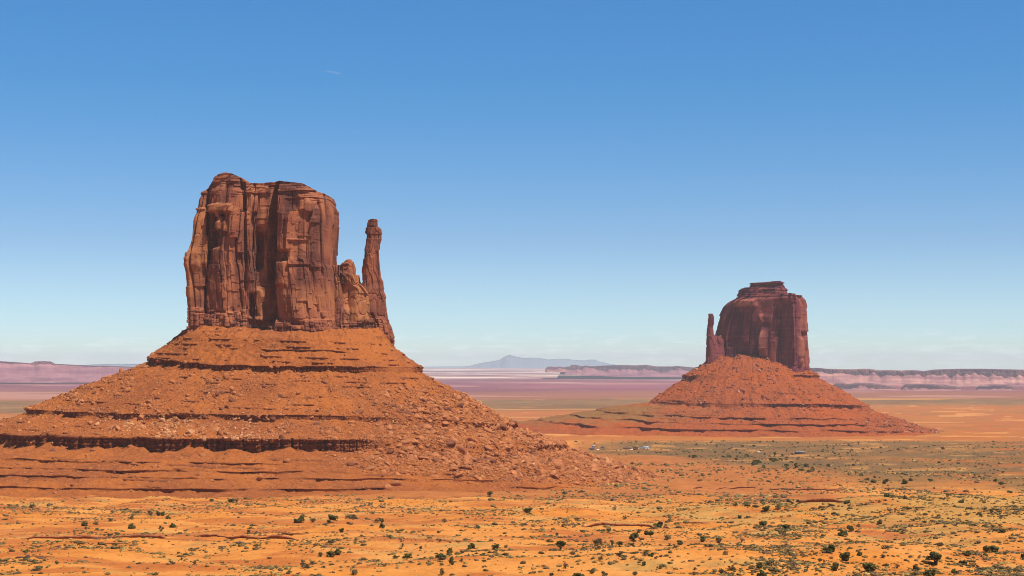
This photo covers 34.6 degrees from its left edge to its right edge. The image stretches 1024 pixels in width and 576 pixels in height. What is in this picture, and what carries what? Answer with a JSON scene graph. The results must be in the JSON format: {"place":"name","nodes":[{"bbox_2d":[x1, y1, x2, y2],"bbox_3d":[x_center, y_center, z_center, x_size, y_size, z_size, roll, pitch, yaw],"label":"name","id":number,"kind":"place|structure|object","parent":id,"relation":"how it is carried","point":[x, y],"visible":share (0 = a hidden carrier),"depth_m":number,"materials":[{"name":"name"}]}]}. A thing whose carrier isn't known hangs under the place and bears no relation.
{"place":"outdoors","nodes":[
{"label":"outdoors","id":0,"kind":"place"},
{"bbox_2d":[0,368,1023,575],"bbox_3d":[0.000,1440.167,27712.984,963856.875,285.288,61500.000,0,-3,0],"label":"ground","id":1,"kind":"structure","parent":0,"point":[972,415],"depth_m":885.21,"materials":[{"name":"orange sand"}]},
{"bbox_2d":[15,555,53,558],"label":"rock ledge","id":2,"kind":"object","parent":1,"relation":"on","point":[17,557],"visible":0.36,"depth_m":512.23,"materials":[{"name":"orange stone"}]},
{"bbox_2d":[0,361,132,382],"bbox_3d":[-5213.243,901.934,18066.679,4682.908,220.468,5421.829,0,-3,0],"label":"mesa","id":3,"kind":"structure","parent":1,"relation":"on","point":[36,372],"depth_m":15788.81,"materials":[{"name":"stone"}]},
{"bbox_2d":[88,364,138,366],"bbox_3d":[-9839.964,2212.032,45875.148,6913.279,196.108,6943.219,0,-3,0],"label":"mesa","id":4,"kind":"structure","parent":1,"relation":"on","point":[129,365],"depth_m":42945.21,"materials":[{"name":"grey stone"}]},
{"bbox_2d":[112,425,120,429],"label":"boulder","id":5,"kind":"object","parent":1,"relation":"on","point":[116,427],"visible":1,"depth_m":1402.42,"materials":[{"name":"orange stone"}]},
{"bbox_2d":[128,523,135,528],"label":"juniper bush","id":6,"kind":"object","parent":1,"relation":"on","point":[130,526],"visible":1,"depth_m":770.08,"materials":[{"name":"green plant"}]},
{"bbox_2d":[137,414,144,419],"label":"boulder","id":7,"kind":"object","parent":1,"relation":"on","point":[141,417],"visible":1,"depth_m":1433.38,"materials":[{"name":"orange stone"}]},
{"bbox_2d":[22,534,298,539],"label":"rock ledge","id":8,"kind":"object","parent":1,"relation":"on","point":[163,537],"visible":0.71,"depth_m":672.41,"materials":[{"name":"brown stone"}]},
{"bbox_2d":[185,429,194,433],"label":"boulder","id":9,"kind":"object","parent":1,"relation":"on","point":[189,431],"visible":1,"depth_m":1379.51,"materials":[{"name":"orange stone"}]},
{"bbox_2d":[262,532,308,535],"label":"rock ledge","id":10,"kind":"object","parent":1,"relation":"on","point":[286,533],"visible":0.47,"depth_m":624.20,"materials":[{"name":"brown stone"}]},
{"bbox_2d":[298,515,304,522],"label":"juniper bush","id":11,"kind":"object","parent":1,"relation":"on","point":[301,518],"visible":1,"depth_m":813.65,"materials":[{"name":"green plant"}]},
{"bbox_2d":[300,562,309,567],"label":"grey shrub","id":12,"kind":"object","parent":1,"relation":"on","point":[302,564],"visible":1,"depth_m":449.01,"materials":[{"name":"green plant"}]},
{"bbox_2d":[0,172,650,498],"bbox_3d":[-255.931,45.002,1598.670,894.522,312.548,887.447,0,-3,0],"label":"sandstone butte","id":13,"kind":"object","parent":1,"relation":"on","point":[260,256],"visible":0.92,"depth_m":1494.62,"materials":[{"name":"orange stone"}]},
{"bbox_2d":[0,326,669,497],"bbox_3d":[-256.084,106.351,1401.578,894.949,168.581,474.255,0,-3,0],"label":"rubble","id":14,"kind":"object","parent":13,"relation":"on","point":[72,395],"visible":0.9,"depth_m":1443.62,"materials":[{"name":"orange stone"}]},
{"bbox_2d":[410,438,418,443],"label":"boulder","id":15,"kind":"object","parent":13,"relation":"on","point":[414,441],"visible":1,"depth_m":1393.14,"materials":[{"name":"orange stone"}]},
{"bbox_2d":[326,551,334,556],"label":"green shrub","id":16,"kind":"object","parent":1,"relation":"on","point":[330,553],"visible":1,"depth_m":532.11,"materials":[{"name":"green plant"}]},
{"bbox_2d":[328,514,337,519],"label":"juniper bush","id":17,"kind":"object","parent":1,"relation":"on","point":[332,517],"visible":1,"depth_m":824.19,"materials":[{"name":"green plant"}]},
{"bbox_2d":[334,548,341,554],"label":"green shrub","id":18,"kind":"object","parent":1,"relation":"on","point":[337,551],"visible":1,"depth_m":536.61,"materials":[{"name":"green plant"}]},
{"bbox_2d":[345,513,356,518],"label":"grey shrub","id":19,"kind":"object","parent":1,"relation":"on","point":[352,516],"visible":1,"depth_m":832.06,"materials":[{"name":"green plant"}]},
{"bbox_2d":[386,424,392,429],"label":"boulder","id":20,"kind":"object","parent":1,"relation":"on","point":[389,426],"visible":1,"depth_m":1423.91,"materials":[{"name":"orange stone"}]},
{"bbox_2d":[390,480,401,485],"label":"boulder","id":21,"kind":"object","parent":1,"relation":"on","point":[396,483],"visible":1,"depth_m":1283.42,"materials":[{"name":"brown stone"}]},
{"bbox_2d":[398,450,406,455],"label":"boulder","id":22,"kind":"object","parent":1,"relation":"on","point":[402,452],"visible":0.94,"depth_m":1376.06,"materials":[{"name":"orange stone"}]},
{"bbox_2d":[402,439,410,443],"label":"boulder","id":23,"kind":"object","parent":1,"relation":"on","point":[407,441],"visible":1,"depth_m":1389.83,"materials":[{"name":"orange stone"}]},
{"bbox_2d":[402,409,411,414],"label":"boulder","id":24,"kind":"object","parent":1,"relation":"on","point":[408,412],"visible":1,"depth_m":1461.90,"materials":[{"name":"brown stone"}]},
{"bbox_2d":[402,553,412,557],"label":"green shrub","id":25,"kind":"object","parent":1,"relation":"on","point":[406,555],"visible":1,"depth_m":526.49,"materials":[{"name":"green plant"}]},
{"bbox_2d":[418,456,428,459],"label":"boulder","id":26,"kind":"object","parent":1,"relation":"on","point":[422,458],"visible":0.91,"depth_m":1366.62,"materials":[{"name":"orange stone"}]},
{"bbox_2d":[428,430,437,434],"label":"boulder","id":27,"kind":"object","parent":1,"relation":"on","point":[432,432],"visible":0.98,"depth_m":1429.30,"materials":[{"name":"orange stone"}]},
{"bbox_2d":[435,553,445,559],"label":"green shrub","id":28,"kind":"object","parent":1,"relation":"on","point":[441,556],"visible":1,"depth_m":496.77,"materials":[{"name":"green plant"}]},
{"bbox_2d":[445,439,455,446],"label":"boulder","id":29,"kind":"object","parent":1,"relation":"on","point":[451,443],"visible":1,"depth_m":1407.34,"materials":[{"name":"brown stone"}]},
{"bbox_2d":[449,556,453,564],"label":"green shrub","id":30,"kind":"object","parent":1,"relation":"on","point":[451,561],"visible":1,"depth_m":452.05,"materials":[{"name":"green plant"}]},
{"bbox_2d":[451,416,458,422],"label":"boulder","id":31,"kind":"object","parent":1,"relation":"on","point":[455,419],"visible":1,"depth_m":1477.86,"materials":[{"name":"orange stone"}]},
{"bbox_2d":[453,473,462,478],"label":"boulder","id":32,"kind":"object","parent":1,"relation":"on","point":[456,475],"visible":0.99,"depth_m":1331.40,"materials":[{"name":"brown stone"}]},
{"bbox_2d":[456,444,464,452],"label":"boulder","id":33,"kind":"object","parent":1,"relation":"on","point":[460,447],"visible":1,"depth_m":1410.74,"materials":[{"name":"orange stone"}]},
{"bbox_2d":[462,465,471,469],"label":"boulder","id":34,"kind":"object","parent":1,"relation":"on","point":[467,467],"visible":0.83,"depth_m":1360.34,"materials":[{"name":"orange stone"}]},
{"bbox_2d":[466,441,473,449],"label":"boulder","id":35,"kind":"object","parent":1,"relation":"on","point":[469,444],"visible":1,"depth_m":1421.28,"materials":[{"name":"orange stone"}]},
{"bbox_2d":[468,543,474,548],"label":"juniper bush","id":36,"kind":"object","parent":1,"relation":"on","point":[471,546],"visible":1,"depth_m":553.72,"materials":[{"name":"green plant"}]},
{"bbox_2d":[469,402,477,408],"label":"boulder","id":37,"kind":"object","parent":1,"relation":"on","point":[474,404],"visible":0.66,"depth_m":1551.20,"materials":[{"name":"orange stone"}]},
{"bbox_2d":[484,445,492,450],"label":"boulder","id":38,"kind":"object","parent":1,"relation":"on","point":[487,447],"visible":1,"depth_m":1430.15,"materials":[{"name":"orange stone"}]},
{"bbox_2d":[491,544,499,548],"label":"juniper bush","id":39,"kind":"object","parent":1,"relation":"on","point":[494,546],"visible":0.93,"depth_m":552.45,"materials":[{"name":"green plant"}]},
{"bbox_2d":[500,422,506,429],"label":"boulder","id":40,"kind":"object","parent":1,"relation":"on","point":[504,427],"visible":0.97,"depth_m":1534.20,"materials":[{"name":"brown stone"}]},
{"bbox_2d":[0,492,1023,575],"bbox_3d":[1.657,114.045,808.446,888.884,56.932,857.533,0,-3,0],"label":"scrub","id":41,"kind":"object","parent":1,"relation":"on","point":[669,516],"visible":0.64,"depth_m":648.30,"materials":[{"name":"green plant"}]},
{"bbox_2d":[0,493,1023,575],"bbox_3d":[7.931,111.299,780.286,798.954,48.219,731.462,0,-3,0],"label":"dry grass","id":42,"kind":"structure","parent":1,"relation":"on","point":[1015,509],"depth_m":624.66,"materials":[{"name":"plant"}]},
{"bbox_2d":[509,470,517,475],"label":"boulder","id":43,"kind":"object","parent":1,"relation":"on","point":[513,472],"visible":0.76,"depth_m":1369.36,"materials":[{"name":"orange stone"}]},
{"bbox_2d":[509,420,517,426],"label":"boulder","id":44,"kind":"object","parent":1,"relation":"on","point":[515,422],"visible":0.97,"depth_m":1574.93,"materials":[{"name":"orange stone"}]},
{"bbox_2d":[523,507,532,512],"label":"juniper bush","id":45,"kind":"object","parent":1,"relation":"on","point":[527,510],"visible":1,"depth_m":934.40,"materials":[{"name":"green plant"}]},
{"bbox_2d":[535,469,543,474],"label":"boulder","id":46,"kind":"object","parent":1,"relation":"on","point":[539,471],"visible":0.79,"depth_m":1391.64,"materials":[{"name":"brown stone"}]},
{"bbox_2d":[545,366,565,371],"bbox_3d":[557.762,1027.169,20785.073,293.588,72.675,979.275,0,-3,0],"label":"mesa","id":47,"kind":"structure","parent":1,"relation":"on","point":[555,369],"depth_m":20461.03,"materials":[{"name":"purple stone"}]},
{"bbox_2d":[556,540,565,549],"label":"juniper tree","id":48,"kind":"object","parent":1,"relation":"on","point":[560,544],"visible":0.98,"depth_m":548.13,"materials":[{"name":"green plant"}]},
{"bbox_2d":[572,573,584,575],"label":"juniper bush","id":49,"kind":"object","parent":1,"relation":"on","point":[577,574],"visible":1,"depth_m":368.48,"materials":[{"name":"green plant"}]},
{"bbox_2d":[592,538,602,545],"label":"grey shrub","id":50,"kind":"object","parent":1,"relation":"on","point":[597,541],"visible":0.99,"depth_m":559.84,"materials":[{"name":"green plant"}]},
{"bbox_2d":[560,365,694,376],"bbox_3d":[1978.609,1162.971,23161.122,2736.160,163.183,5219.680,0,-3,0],"label":"mesa","id":51,"kind":"structure","parent":1,"relation":"on","point":[638,371],"depth_m":20921.11,"materials":[{"name":"purple stone"}]},
{"bbox_2d":[581,522,677,527],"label":"rock ledge","id":52,"kind":"object","parent":1,"relation":"on","point":[613,524],"visible":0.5,"depth_m":755.40,"materials":[{"name":"brown stone"}]},
{"bbox_2d":[629,533,638,540],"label":"green shrub","id":53,"kind":"object","parent":1,"relation":"on","point":[633,536],"visible":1,"depth_m":637.66,"materials":[{"name":"green plant"}]},
{"bbox_2d":[644,531,653,534],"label":"juniper bush","id":54,"kind":"object","parent":1,"relation":"on","point":[648,533],"visible":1,"depth_m":653.77,"materials":[{"name":"green plant"}]},
{"bbox_2d":[653,521,662,526],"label":"juniper bush","id":55,"kind":"object","parent":1,"relation":"on","point":[659,523],"visible":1,"depth_m":764.42,"materials":[{"name":"green plant"}]},
{"bbox_2d":[693,486,755,489],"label":"rock ledge","id":56,"kind":"object","parent":1,"relation":"on","point":[724,487],"visible":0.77,"depth_m":1413.84,"materials":[{"name":"brown stone"}]},
{"bbox_2d":[517,281,940,436],"bbox_3d":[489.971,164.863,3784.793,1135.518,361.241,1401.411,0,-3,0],"label":"sandstone butte","id":57,"kind":"object","parent":1,"relation":"on","point":[763,320],"visible":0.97,"depth_m":3611.18,"materials":[{"name":"orange stone"}]},
{"bbox_2d":[647,354,943,433],"bbox_3d":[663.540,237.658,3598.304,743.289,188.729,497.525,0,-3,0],"label":"rubble","id":58,"kind":"object","parent":57,"relation":"on","point":[892,424],"visible":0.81,"depth_m":3565.06,"materials":[{"name":"orange stone"}]},
{"bbox_2d":[752,459,761,463],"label":"juniper bush","id":59,"kind":"object","parent":1,"relation":"on","point":[756,460],"visible":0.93,"depth_m":1921.40,"materials":[{"name":"green plant"}]},
{"bbox_2d":[498,440,1023,502],"bbox_3d":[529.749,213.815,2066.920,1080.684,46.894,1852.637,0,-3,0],"label":"scrub","id":60,"kind":"object","parent":1,"relation":"on","point":[764,498],"visible":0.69,"depth_m":1606.39,"materials":[{"name":"green plant"}]},
{"bbox_2d":[756,570,766,575],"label":"juniper bush","id":61,"kind":"object","parent":1,"relation":"on","point":[762,573],"visible":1,"depth_m":418.93,"materials":[{"name":"green plant"}]},
{"bbox_2d":[759,521,766,525],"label":"green shrub","id":62,"kind":"object","parent":1,"relation":"on","point":[763,523],"visible":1,"depth_m":728.40,"materials":[{"name":"green plant"}]},
{"bbox_2d":[778,529,786,534],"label":"grey shrub","id":63,"kind":"object","parent":1,"relation":"on","point":[783,533],"visible":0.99,"depth_m":647.16,"materials":[{"name":"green plant"}]},
{"bbox_2d":[768,498,842,502],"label":"rock ledge","id":64,"kind":"object","parent":1,"relation":"on","point":[820,500],"visible":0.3,"depth_m":858.73,"materials":[{"name":"brown stone"}]},
{"bbox_2d":[768,488,844,490],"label":"rock ledge","id":65,"kind":"object","parent":1,"relation":"on","point":[810,489],"visible":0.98,"depth_m":1360.68,"materials":[{"name":"brown stone"}]},
{"bbox_2d":[822,544,835,552],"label":"juniper bush","id":66,"kind":"object","parent":1,"relation":"on","point":[831,548],"visible":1,"depth_m":467.02,"materials":[{"name":"green plant"}]},
{"bbox_2d":[831,562,838,570],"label":"juniper bush","id":67,"kind":"object","parent":1,"relation":"on","point":[834,566],"visible":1,"depth_m":424.52,"materials":[{"name":"green plant"}]},
{"bbox_2d":[837,530,847,535],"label":"juniper bush","id":68,"kind":"object","parent":1,"relation":"on","point":[841,533],"visible":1,"depth_m":646.34,"materials":[{"name":"green plant"}]},
{"bbox_2d":[839,552,850,560],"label":"juniper bush","id":69,"kind":"object","parent":1,"relation":"on","point":[844,556],"visible":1,"depth_m":456.29,"materials":[{"name":"green plant"}]},
{"bbox_2d":[846,525,853,530],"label":"green shrub","id":70,"kind":"object","parent":1,"relation":"on","point":[850,528],"visible":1,"depth_m":658.08,"materials":[{"name":"green plant"}]},
{"bbox_2d":[833,383,895,389],"bbox_3d":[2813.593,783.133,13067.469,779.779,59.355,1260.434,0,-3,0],"label":"mesa","id":71,"kind":"structure","parent":1,"relation":"on","point":[861,386],"depth_m":12578.56,"materials":[{"name":"stone"}]},
{"bbox_2d":[862,562,876,571],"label":"green shrub","id":72,"kind":"object","parent":1,"relation":"on","point":[868,567],"visible":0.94,"depth_m":425.52,"materials":[{"name":"green plant"}]},
{"bbox_2d":[810,368,1023,386],"bbox_3d":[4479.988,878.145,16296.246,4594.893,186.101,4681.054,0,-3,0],"label":"mesa","id":73,"kind":"structure","parent":1,"relation":"on","point":[971,377],"depth_m":14423.41,"materials":[{"name":"stone"}]},
{"bbox_2d":[923,569,934,575],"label":"juniper bush","id":74,"kind":"object","parent":1,"relation":"on","point":[930,572],"visible":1,"depth_m":389.22,"materials":[{"name":"green plant"}]},
{"bbox_2d":[902,384,961,390],"bbox_3d":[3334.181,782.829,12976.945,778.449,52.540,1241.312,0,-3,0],"label":"mesa","id":75,"kind":"structure","parent":1,"relation":"on","point":[919,387],"depth_m":12478.85,"materials":[{"name":"stone"}]},
{"bbox_2d":[926,551,941,563],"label":"juniper tree","id":76,"kind":"object","parent":1,"relation":"on","point":[934,556],"visible":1,"depth_m":457.72,"materials":[{"name":"green plant"}]},
{"bbox_2d":[961,551,971,555],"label":"green shrub","id":77,"kind":"object","parent":1,"relation":"on","point":[967,553],"visible":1,"depth_m":479.59,"materials":[{"name":"green plant"}]},
{"bbox_2d":[983,545,998,552],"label":"green shrub","id":78,"kind":"object","parent":1,"relation":"on","point":[992,548],"visible":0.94,"depth_m":581.40,"materials":[{"name":"green plant"}]},
{"bbox_2d":[976,385,1014,389],"bbox_3d":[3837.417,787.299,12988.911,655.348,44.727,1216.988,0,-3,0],"label":"mesa","id":79,"kind":"structure","parent":1,"relation":"on","point":[999,387],"depth_m":12478.70,"materials":[{"name":"stone"}]},
{"bbox_2d":[0,0,1023,370],"label":"sky","id":80,"kind":"structure","parent":0,"point":[598,180],"materials":[{"name":"blue"}]},
{"bbox_2d":[424,355,614,367],"bbox_3d":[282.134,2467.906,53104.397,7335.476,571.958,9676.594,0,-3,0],"label":"mountain","id":81,"kind":"structure","parent":0,"point":[509,361],"depth_m":49700.43,"materials":[{"name":"stone"}]}
]}

